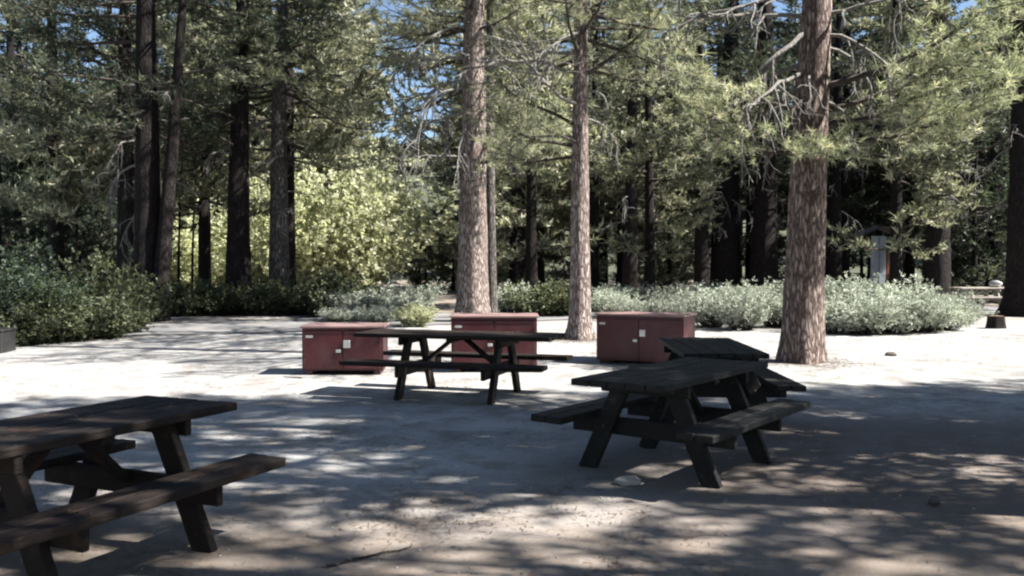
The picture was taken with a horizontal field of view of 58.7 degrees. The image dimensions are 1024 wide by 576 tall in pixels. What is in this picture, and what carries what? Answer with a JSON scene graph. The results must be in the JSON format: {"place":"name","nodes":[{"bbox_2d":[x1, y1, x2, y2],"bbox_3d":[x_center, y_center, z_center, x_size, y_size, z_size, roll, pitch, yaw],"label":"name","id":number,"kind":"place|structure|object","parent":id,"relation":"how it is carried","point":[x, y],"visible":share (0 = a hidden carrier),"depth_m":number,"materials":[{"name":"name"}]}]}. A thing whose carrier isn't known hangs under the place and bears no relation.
{"place":"outdoors","nodes":[
{"label":"outdoors","id":0,"kind":"place"},
{"bbox_2d":[0,0,1012,143],"label":"sky","id":1,"kind":"structure","parent":0,"point":[780,6],"materials":[{"name":"blue"}]},
{"bbox_2d":[0,280,1023,575],"bbox_3d":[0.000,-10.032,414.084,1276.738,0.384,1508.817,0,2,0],"label":"ground","id":2,"kind":"structure","parent":0,"point":[800,540],"depth_m":7.09,"materials":[{"name":"grey gravel"}]},
{"bbox_2d":[0,231,59,294],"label":"green bush","id":3,"kind":"object","parent":2,"relation":"on","point":[33,264],"visible":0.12,"depth_m":20.89,"materials":[{"name":"green plant"}]},
{"bbox_2d":[0,298,69,346],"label":"brush bush","id":4,"kind":"object","parent":2,"relation":"on","point":[24,336],"visible":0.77,"depth_m":17.35,"materials":[{"name":"green plant"}]},
{"bbox_2d":[0,140,71,276],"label":"young fir tree","id":5,"kind":"object","parent":2,"relation":"on","point":[7,220],"visible":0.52,"depth_m":33.53,"materials":[{"name":"green plant"}]},
{"bbox_2d":[0,0,75,274],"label":"fir tree","id":6,"kind":"object","parent":2,"relation":"on","point":[17,47],"visible":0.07,"depth_m":51.16,"materials":[{"name":"green plant"}]},
{"bbox_2d":[0,283,85,343],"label":"brush bush","id":7,"kind":"object","parent":2,"relation":"on","point":[50,313],"visible":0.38,"depth_m":17.88,"materials":[{"name":"green plant"}]},
{"bbox_2d":[0,257,98,324],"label":"green bush","id":8,"kind":"object","parent":2,"relation":"on","point":[32,283],"visible":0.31,"depth_m":18.32,"materials":[{"name":"green plant"}]},
{"bbox_2d":[0,1,116,274],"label":"fir tree","id":9,"kind":"object","parent":2,"relation":"on","point":[62,87],"visible":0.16,"depth_m":45.82,"materials":[{"name":"green plant"}]},
{"bbox_2d":[20,286,122,341],"bbox_3d":[-9.115,0.554,18.812,2.151,1.170,2.563,0,2,-3],"label":"brush bush","id":10,"kind":"object","parent":2,"relation":"on","point":[82,331],"visible":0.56,"depth_m":18.34,"materials":[{"name":"green plant"}]},
{"bbox_2d":[34,164,116,284],"bbox_3d":[-17.063,-2.228,36.624,3.812,6.108,3.594,0,2,4],"label":"young fir tree","id":11,"kind":"object","parent":2,"relation":"on","point":[90,242],"visible":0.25,"depth_m":36.17,"materials":[{"name":"green plant"}]},
{"bbox_2d":[0,0,168,280],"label":"fir tree","id":12,"kind":"object","parent":2,"relation":"on","point":[55,188],"visible":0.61,"depth_m":28.62,"materials":[{"name":"green plant"}]},
{"bbox_2d":[70,180,116,258],"bbox_3d":[-17.341,-2.209,40.255,3.618,5.798,3.411,1,2,17],"label":"young fir tree","id":13,"kind":"object","parent":2,"relation":"on","point":[105,219],"visible":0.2,"depth_m":39.38,"materials":[{"name":"green plant"}]},
{"bbox_2d":[50,245,171,313],"bbox_3d":[-10.117,0.016,22.644,2.888,2.202,2.796,-1,2,-34],"label":"brush bush","id":14,"kind":"object","parent":2,"relation":"on","point":[103,270],"visible":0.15,"depth_m":22.47,"materials":[{"name":"green plant"}]},
{"bbox_2d":[62,291,159,338],"bbox_3d":[-8.595,0.590,19.216,2.441,1.074,2.043,0,2,7],"label":"brush bush","id":15,"kind":"object","parent":2,"relation":"on","point":[120,323],"visible":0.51,"depth_m":19.06,"materials":[{"name":"green plant"}]},
{"bbox_2d":[43,0,179,151],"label":"fir tree","id":16,"kind":"object","parent":2,"relation":"on","point":[74,65],"visible":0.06,"depth_m":55.32,"materials":[{"name":"green plant"}]},
{"bbox_2d":[0,0,230,281],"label":"pine tree","id":17,"kind":"object","parent":2,"relation":"on","point":[125,208],"visible":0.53,"depth_m":27.54,"materials":[{"name":"green plant"}]},
{"bbox_2d":[86,294,161,332],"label":"brush bush","id":18,"kind":"object","parent":2,"relation":"on","point":[139,321],"visible":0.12,"depth_m":20.45,"materials":[{"name":"green plant"}]},
{"bbox_2d":[91,269,175,321],"bbox_3d":[-10.233,0.253,24.314,2.366,1.554,2.729,0,2,-1],"label":"brush bush","id":19,"kind":"object","parent":2,"relation":"on","point":[156,299],"visible":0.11,"depth_m":24.34,"materials":[{"name":"green plant"}]},
{"bbox_2d":[0,0,283,319],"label":"pine tree","id":20,"kind":"object","parent":2,"relation":"on","point":[148,182],"visible":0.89,"depth_m":25.16,"materials":[{"name":"green plant"}]},
{"bbox_2d":[0,395,285,575],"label":"picnic table","id":21,"kind":"object","parent":2,"relation":"on","point":[30,532],"visible":0.99,"depth_m":4.83,"materials":[{"name":"brown wood"}]},
{"bbox_2d":[94,215,266,294],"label":"willow bush","id":22,"kind":"object","parent":2,"relation":"on","point":[218,266],"visible":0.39,"depth_m":42.07,"materials":[{"name":"green plant"}]},
{"bbox_2d":[169,280,210,316],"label":"brush bush","id":23,"kind":"object","parent":2,"relation":"on","point":[178,309],"visible":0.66,"depth_m":27.10,"materials":[{"name":"green plant"}]},
{"bbox_2d":[99,0,281,321],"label":"pine tree","id":24,"kind":"object","parent":2,"relation":"on","point":[163,259],"visible":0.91,"depth_m":25.10,"materials":[{"name":"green plant"}]},
{"bbox_2d":[90,0,296,287],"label":"fir tree","id":25,"kind":"object","parent":2,"relation":"on","point":[203,192],"visible":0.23,"depth_m":32.77,"materials":[{"name":"green plant"}]},
{"bbox_2d":[133,13,268,213],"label":"fir tree","id":26,"kind":"object","parent":2,"relation":"on","point":[254,143],"visible":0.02,"depth_m":55.77,"materials":[{"name":"green plant"}]},
{"bbox_2d":[171,276,241,315],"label":"brush bush","id":27,"kind":"object","parent":2,"relation":"on","point":[199,285],"visible":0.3,"depth_m":27.45,"materials":[{"name":"green plant"}]},
{"bbox_2d":[197,284,253,315],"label":"brush bush","id":28,"kind":"object","parent":2,"relation":"on","point":[227,308],"visible":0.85,"depth_m":27.29,"materials":[{"name":"green plant"}]},
{"bbox_2d":[120,0,357,313],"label":"pine tree","id":29,"kind":"object","parent":2,"relation":"on","point":[238,258],"visible":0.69,"depth_m":28.70,"materials":[{"name":"green plant"}]},
{"bbox_2d":[223,276,284,315],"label":"brush bush","id":30,"kind":"object","parent":2,"relation":"on","point":[252,296],"visible":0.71,"depth_m":27.66,"materials":[{"name":"green plant"}]},
{"bbox_2d":[157,0,391,291],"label":"pine tree","id":31,"kind":"object","parent":2,"relation":"on","point":[278,265],"visible":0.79,"depth_m":29.18,"materials":[{"name":"green plant"}]},
{"bbox_2d":[254,284,305,315],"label":"brush bush","id":32,"kind":"object","parent":2,"relation":"on","point":[280,309],"visible":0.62,"depth_m":27.45,"materials":[{"name":"green plant"}]},
{"bbox_2d":[159,0,411,288],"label":"fir tree","id":33,"kind":"object","parent":2,"relation":"on","point":[325,132],"visible":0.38,"depth_m":32.29,"materials":[{"name":"green plant"}]},
{"bbox_2d":[183,160,392,289],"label":"willow bush","id":34,"kind":"object","parent":2,"relation":"on","point":[313,239],"visible":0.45,"depth_m":41.61,"materials":[{"name":"green plant"}]},
{"bbox_2d":[270,271,323,315],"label":"brush bush","id":35,"kind":"object","parent":2,"relation":"on","point":[299,294],"visible":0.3,"depth_m":27.56,"materials":[{"name":"green plant"}]},
{"bbox_2d":[249,0,385,212],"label":"fir tree","id":36,"kind":"object","parent":2,"relation":"on","point":[328,84],"visible":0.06,"depth_m":49.59,"materials":[{"name":"green plant"}]},
{"bbox_2d":[191,128,459,293],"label":"willow bush","id":37,"kind":"object","parent":2,"relation":"on","point":[380,255],"visible":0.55,"depth_m":43.12,"materials":[{"name":"green plant"}]},
{"bbox_2d":[257,0,396,189],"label":"fir tree","id":38,"kind":"object","parent":2,"relation":"on","point":[303,119],"visible":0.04,"depth_m":53.41,"materials":[{"name":"green plant"}]},
{"bbox_2d":[211,156,456,289],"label":"willow bush","id":39,"kind":"object","parent":2,"relation":"on","point":[408,234],"visible":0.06,"depth_m":49.06,"materials":[{"name":"green plant"}]},
{"bbox_2d":[298,264,383,316],"bbox_3d":[-5.190,0.094,27.178,2.581,1.711,2.782,1,2,42],"label":"brush bush","id":40,"kind":"object","parent":2,"relation":"on","point":[316,297],"visible":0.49,"depth_m":26.57,"materials":[{"name":"green plant"}]},
{"bbox_2d":[300,323,389,374],"bbox_3d":[-2.420,0.887,13.274,1.200,0.718,0.722,0,2,-2],"label":"bear locker","id":41,"kind":"object","parent":2,"relation":"on","point":[327,346],"visible":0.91,"depth_m":12.93,"materials":[{"name":"metal"}]},
{"bbox_2d":[322,283,396,318],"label":"sagebrush","id":42,"kind":"object","parent":2,"relation":"on","point":[350,302],"visible":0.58,"depth_m":25.54,"materials":[{"name":"green plant"}]},
{"bbox_2d":[311,0,421,203],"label":"fir tree","id":43,"kind":"object","parent":2,"relation":"on","point":[372,40],"visible":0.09,"depth_m":55.54,"materials":[{"name":"green plant"}]},
{"bbox_2d":[348,303,399,322],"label":"sagebrush","id":44,"kind":"object","parent":2,"relation":"on","point":[375,315],"visible":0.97,"depth_m":23.33,"materials":[{"name":"green plant"}]},
{"bbox_2d":[359,289,425,319],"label":"sagebrush","id":45,"kind":"object","parent":2,"relation":"on","point":[400,301],"visible":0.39,"depth_m":25.11,"materials":[{"name":"green plant"}]},
{"bbox_2d":[391,302,439,326],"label":"leafy bush","id":46,"kind":"object","parent":2,"relation":"on","point":[414,315],"visible":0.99,"depth_m":22.56,"materials":[{"name":"green plant"}]},
{"bbox_2d":[381,277,450,311],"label":"sagebrush","id":47,"kind":"object","parent":2,"relation":"on","point":[428,294],"visible":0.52,"depth_m":27.81,"materials":[{"name":"green plant"}]},
{"bbox_2d":[397,212,441,289],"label":"young fir tree","id":48,"kind":"object","parent":2,"relation":"on","point":[415,273],"visible":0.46,"depth_m":55.17,"materials":[{"name":"green plant"}]},
{"bbox_2d":[422,182,459,289],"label":"young fir tree","id":49,"kind":"object","parent":2,"relation":"on","point":[452,280],"visible":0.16,"depth_m":53.76,"materials":[{"name":"green plant"}]},
{"bbox_2d":[339,329,572,404],"bbox_3d":[-0.631,0.938,10.931,2.453,0.805,1.476,0,2,17],"label":"picnic table","id":50,"kind":"object","parent":2,"relation":"on","point":[494,368],"visible":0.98,"depth_m":10.68,"materials":[{"name":"brown wood"}]},
{"bbox_2d":[336,0,597,177],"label":"fir tree","id":51,"kind":"object","parent":2,"relation":"on","point":[357,109],"visible":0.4,"depth_m":28.18,"materials":[{"name":"green plant"}]},
{"bbox_2d":[338,0,598,321],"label":"pine tree","id":52,"kind":"object","parent":2,"relation":"on","point":[472,294],"visible":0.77,"depth_m":24.11,"materials":[{"name":"green plant"}]},
{"bbox_2d":[439,176,524,285],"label":"young fir tree","id":53,"kind":"object","parent":2,"relation":"on","point":[501,234],"visible":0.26,"depth_m":46.48,"materials":[{"name":"green plant"}]},
{"bbox_2d":[428,0,549,312],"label":"pine tree","id":54,"kind":"object","parent":2,"relation":"on","point":[491,217],"visible":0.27,"depth_m":25.83,"materials":[{"name":"grey plant"}]},
{"bbox_2d":[435,146,547,285],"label":"young fir tree","id":55,"kind":"object","parent":2,"relation":"on","point":[505,196],"visible":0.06,"depth_m":48.12,"materials":[{"name":"green plant"}]},
{"bbox_2d":[449,313,538,371],"bbox_3d":[-0.260,0.813,13.572,1.300,0.848,0.742,0,2,0],"label":"bear locker","id":56,"kind":"object","parent":2,"relation":"on","point":[516,322],"visible":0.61,"depth_m":13.22,"materials":[{"name":"metal"}]},
{"bbox_2d":[450,2,572,290],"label":"pine tree","id":57,"kind":"object","parent":2,"relation":"on","point":[517,273],"visible":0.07,"depth_m":46.66,"materials":[{"name":"green plant"}]},
{"bbox_2d":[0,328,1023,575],"bbox_3d":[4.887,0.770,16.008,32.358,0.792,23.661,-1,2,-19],"label":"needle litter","id":58,"kind":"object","parent":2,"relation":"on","point":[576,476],"visible":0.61,"depth_m":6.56,"materials":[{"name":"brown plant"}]},
{"bbox_2d":[442,0,620,292],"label":"fir tree","id":59,"kind":"object","parent":2,"relation":"on","point":[528,216],"visible":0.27,"depth_m":30.85,"materials":[{"name":"green plant"}]},
{"bbox_2d":[499,278,568,315],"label":"brush bush","id":60,"kind":"object","parent":2,"relation":"on","point":[524,303],"visible":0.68,"depth_m":26.63,"materials":[{"name":"green plant"}]},
{"bbox_2d":[496,13,603,286],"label":"fir tree","id":61,"kind":"object","parent":2,"relation":"on","point":[549,193],"visible":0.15,"depth_m":47.39,"materials":[{"name":"green plant"}]},
{"bbox_2d":[535,278,600,315],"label":"brush bush","id":62,"kind":"object","parent":2,"relation":"on","point":[563,310],"visible":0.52,"depth_m":26.51,"materials":[{"name":"green plant"}]},
{"bbox_2d":[544,154,616,285],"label":"young fir tree","id":63,"kind":"object","parent":2,"relation":"on","point":[556,257],"visible":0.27,"depth_m":50.83,"materials":[{"name":"green plant"}]},
{"bbox_2d":[520,0,660,289],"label":"fir tree","id":64,"kind":"object","parent":2,"relation":"on","point":[616,189],"visible":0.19,"depth_m":46.09,"materials":[{"name":"green plant"}]},
{"bbox_2d":[451,0,734,340],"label":"pine tree","id":65,"kind":"object","parent":2,"relation":"on","point":[580,323],"visible":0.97,"depth_m":18.88,"materials":[{"name":"green plant"}]},
{"bbox_2d":[553,0,643,289],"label":"fir tree","id":66,"kind":"object","parent":2,"relation":"on","point":[609,215],"visible":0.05,"depth_m":56.56,"materials":[{"name":"green plant"}]},
{"bbox_2d":[591,287,645,311],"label":"sagebrush","id":67,"kind":"object","parent":2,"relation":"on","point":[601,306],"visible":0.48,"depth_m":25.84,"materials":[{"name":"green plant"}]},
{"bbox_2d":[602,294,673,311],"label":"sagebrush","id":68,"kind":"object","parent":2,"relation":"on","point":[626,305],"visible":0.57,"depth_m":24.36,"materials":[{"name":"green plant"}]},
{"bbox_2d":[563,0,713,288],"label":"fir tree","id":69,"kind":"object","parent":2,"relation":"on","point":[620,263],"visible":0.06,"depth_m":50.69,"materials":[{"name":"green plant"}]},
{"bbox_2d":[555,0,730,292],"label":"pine tree","id":70,"kind":"object","parent":2,"relation":"on","point":[630,266],"visible":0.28,"depth_m":40.67,"materials":[{"name":"green pine needle"},{"name":"brown bark"},{"name":"bare twig wood"}]},
{"bbox_2d":[594,311,696,362],"bbox_3d":[2.117,0.804,14.423,1.460,0.818,0.742,1,2,26],"label":"bear locker","id":71,"kind":"object","parent":2,"relation":"on","point":[628,335],"visible":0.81,"depth_m":14.14,"materials":[{"name":"metal"}]},
{"bbox_2d":[588,0,731,303],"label":"fir tree","id":72,"kind":"object","parent":2,"relation":"on","point":[651,177],"visible":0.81,"depth_m":32.30,"materials":[{"name":"green plant"}]},
{"bbox_2d":[612,123,710,287],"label":"young fir tree","id":73,"kind":"object","parent":2,"relation":"on","point":[669,278],"visible":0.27,"depth_m":49.19,"materials":[{"name":"green plant"}]},
{"bbox_2d":[531,357,809,488],"bbox_3d":[1.300,1.043,7.182,1.476,0.805,1.914,1,2,37],"label":"picnic table","id":74,"kind":"object","parent":2,"relation":"on","point":[673,394],"visible":0.99,"depth_m":6.93,"materials":[{"name":"brown wood"}]},
{"bbox_2d":[668,287,741,327],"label":"sagebrush","id":75,"kind":"object","parent":2,"relation":"on","point":[702,318],"visible":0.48,"depth_m":22.31,"materials":[{"name":"green plant"}]},
{"bbox_2d":[650,0,780,289],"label":"pine tree","id":76,"kind":"object","parent":2,"relation":"on","point":[701,256],"visible":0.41,"depth_m":41.68,"materials":[{"name":"green plant"}]},
{"bbox_2d":[628,337,805,422],"bbox_3d":[2.020,0.981,9.374,1.476,0.805,1.841,0,2,2],"label":"picnic table","id":77,"kind":"object","parent":2,"relation":"on","point":[761,386],"visible":0.6,"depth_m":8.90,"materials":[{"name":"brown wood"}]},
{"bbox_2d":[637,0,798,290],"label":"pine tree","id":78,"kind":"object","parent":2,"relation":"on","point":[726,259],"visible":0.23,"depth_m":42.48,"materials":[{"name":"green plant"}]},
{"bbox_2d":[655,0,790,282],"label":"fir tree","id":79,"kind":"object","parent":2,"relation":"on","point":[715,55],"visible":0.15,"depth_m":47.25,"materials":[{"name":"green plant"}]},
{"bbox_2d":[695,283,779,330],"bbox_3d":[5.353,0.452,21.498,1.815,1.159,1.824,0,2,0],"label":"sagebrush","id":80,"kind":"object","parent":2,"relation":"on","point":[739,311],"visible":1,"depth_m":21.27,"materials":[{"name":"green plant"}]},
{"bbox_2d":[710,20,789,287],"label":"fir tree","id":81,"kind":"object","parent":2,"relation":"on","point":[747,203],"visible":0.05,"depth_m":54.60,"materials":[{"name":"green plant"}]},
{"bbox_2d":[671,0,834,294],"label":"pine tree","id":82,"kind":"object","parent":2,"relation":"on","point":[764,253],"visible":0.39,"depth_m":41.42,"materials":[{"name":"green plant"}]},
{"bbox_2d":[736,283,782,327],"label":"sagebrush","id":83,"kind":"object","parent":2,"relation":"on","point":[775,319],"visible":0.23,"depth_m":22.20,"materials":[{"name":"green plant"}]},
{"bbox_2d":[739,0,876,207],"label":"fir tree","id":84,"kind":"object","parent":2,"relation":"on","point":[778,22],"visible":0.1,"depth_m":50.07,"materials":[{"name":"green plant"}]},
{"bbox_2d":[782,293,870,333],"bbox_3d":[7.155,0.574,20.565,1.971,0.966,1.897,0,2,-9],"label":"sagebrush","id":85,"kind":"object","parent":2,"relation":"on","point":[830,324],"visible":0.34,"depth_m":20.28,"materials":[{"name":"green plant"}]},
{"bbox_2d":[636,0,1023,364],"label":"pine tree","id":86,"kind":"object","parent":2,"relation":"on","point":[802,340],"visible":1,"depth_m":14.31,"materials":[{"name":"green plant"}]},
{"bbox_2d":[757,0,924,291],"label":"pine tree","id":87,"kind":"object","parent":2,"relation":"on","point":[834,264],"visible":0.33,"depth_m":41.72,"materials":[{"name":"green plant"}]},
{"bbox_2d":[777,0,910,285],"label":"fir tree","id":88,"kind":"object","parent":2,"relation":"on","point":[860,206],"visible":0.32,"depth_m":44.99,"materials":[{"name":"green plant"}]},
{"bbox_2d":[824,272,883,304],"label":"sagebrush","id":89,"kind":"object","parent":2,"relation":"on","point":[844,288],"visible":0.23,"depth_m":22.75,"materials":[{"name":"green plant"}]},
{"bbox_2d":[825,174,889,285],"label":"young fir tree","id":90,"kind":"object","parent":2,"relation":"on","point":[854,259],"visible":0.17,"depth_m":48.47,"materials":[{"name":"green plant"}]},
{"bbox_2d":[825,295,909,334],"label":"sagebrush","id":91,"kind":"object","parent":2,"relation":"on","point":[870,321],"visible":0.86,"depth_m":19.87,"materials":[{"name":"green plant"}]},
{"bbox_2d":[853,225,889,288],"bbox_3d":[15.286,-1.018,37.986,1.915,3.141,0.900,0,2,-4],"label":"kiosk","id":92,"kind":"object","parent":2,"relation":"on","point":[880,263],"visible":0.57,"depth_m":37.92,"materials":[{"name":"grey wood"}]},
{"bbox_2d":[829,270,937,301],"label":"sagebrush","id":93,"kind":"object","parent":2,"relation":"on","point":[890,290],"visible":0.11,"depth_m":23.11,"materials":[{"name":"green plant"}]},
{"bbox_2d":[846,283,954,333],"bbox_3d":[8.716,0.463,20.695,2.221,1.187,2.175,0,2,-12],"label":"sagebrush","id":94,"kind":"object","parent":2,"relation":"on","point":[908,307],"visible":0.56,"depth_m":20.17,"materials":[{"name":"green plant"}]},
{"bbox_2d":[826,0,995,289],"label":"fir tree","id":95,"kind":"object","parent":2,"relation":"on","point":[929,162],"visible":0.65,"depth_m":29.02,"materials":[{"name":"green plant"}]},
{"bbox_2d":[851,1,971,287],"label":"fir tree","id":96,"kind":"object","parent":2,"relation":"on","point":[909,262],"visible":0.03,"depth_m":52.70,"materials":[{"name":"green plant"}]},
{"bbox_2d":[828,0,1011,229],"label":"fir tree","id":97,"kind":"object","parent":2,"relation":"on","point":[982,156],"visible":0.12,"depth_m":41.44,"materials":[{"name":"green plant"}]},
{"bbox_2d":[830,0,1012,295],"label":"pine tree","id":98,"kind":"object","parent":2,"relation":"on","point":[937,268],"visible":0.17,"depth_m":32.63,"materials":[{"name":"green plant"}]},
{"bbox_2d":[893,298,971,332],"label":"sagebrush","id":99,"kind":"object","parent":2,"relation":"on","point":[941,319],"visible":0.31,"depth_m":20.53,"materials":[{"name":"green plant"}]},
{"bbox_2d":[890,12,985,249],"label":"fir tree","id":100,"kind":"object","parent":2,"relation":"on","point":[907,197],"visible":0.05,"depth_m":48.77,"materials":[{"name":"green plant"}]},
{"bbox_2d":[908,292,988,330],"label":"sagebrush","id":101,"kind":"object","parent":2,"relation":"on","point":[964,313],"visible":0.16,"depth_m":21.39,"materials":[{"name":"green plant"}]},
{"bbox_2d":[907,88,1008,304],"bbox_3d":[17.721,-3.311,34.645,5.277,8.400,4.825,0,2,-14],"label":"young fir tree","id":102,"kind":"object","parent":2,"relation":"on","point":[975,251],"visible":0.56,"depth_m":34.25,"materials":[{"name":"green plant"}]},
{"bbox_2d":[908,0,1012,302],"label":"pine tree","id":103,"kind":"object","parent":2,"relation":"on","point":[998,118],"visible":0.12,"depth_m":35.78,"materials":[{"name":"green plant"}]},
{"bbox_2d":[899,0,1023,316],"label":"pine tree","id":104,"kind":"object","parent":2,"relation":"on","point":[1011,303],"visible":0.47,"depth_m":27.28,"materials":[{"name":"green plant"}]},
{"bbox_2d":[118,306,998,334],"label":"road","id":105,"kind":"structure","parent":0,"point":[256,326],"depth_m":23.12,"materials":[{"name":"grey asphalt"}]},
{"bbox_2d":[363,110,1005,280],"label":"trees","id":106,"kind":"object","parent":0,"point":[611,272],"depth_m":91.74,"materials":[{"name":"green plant"}]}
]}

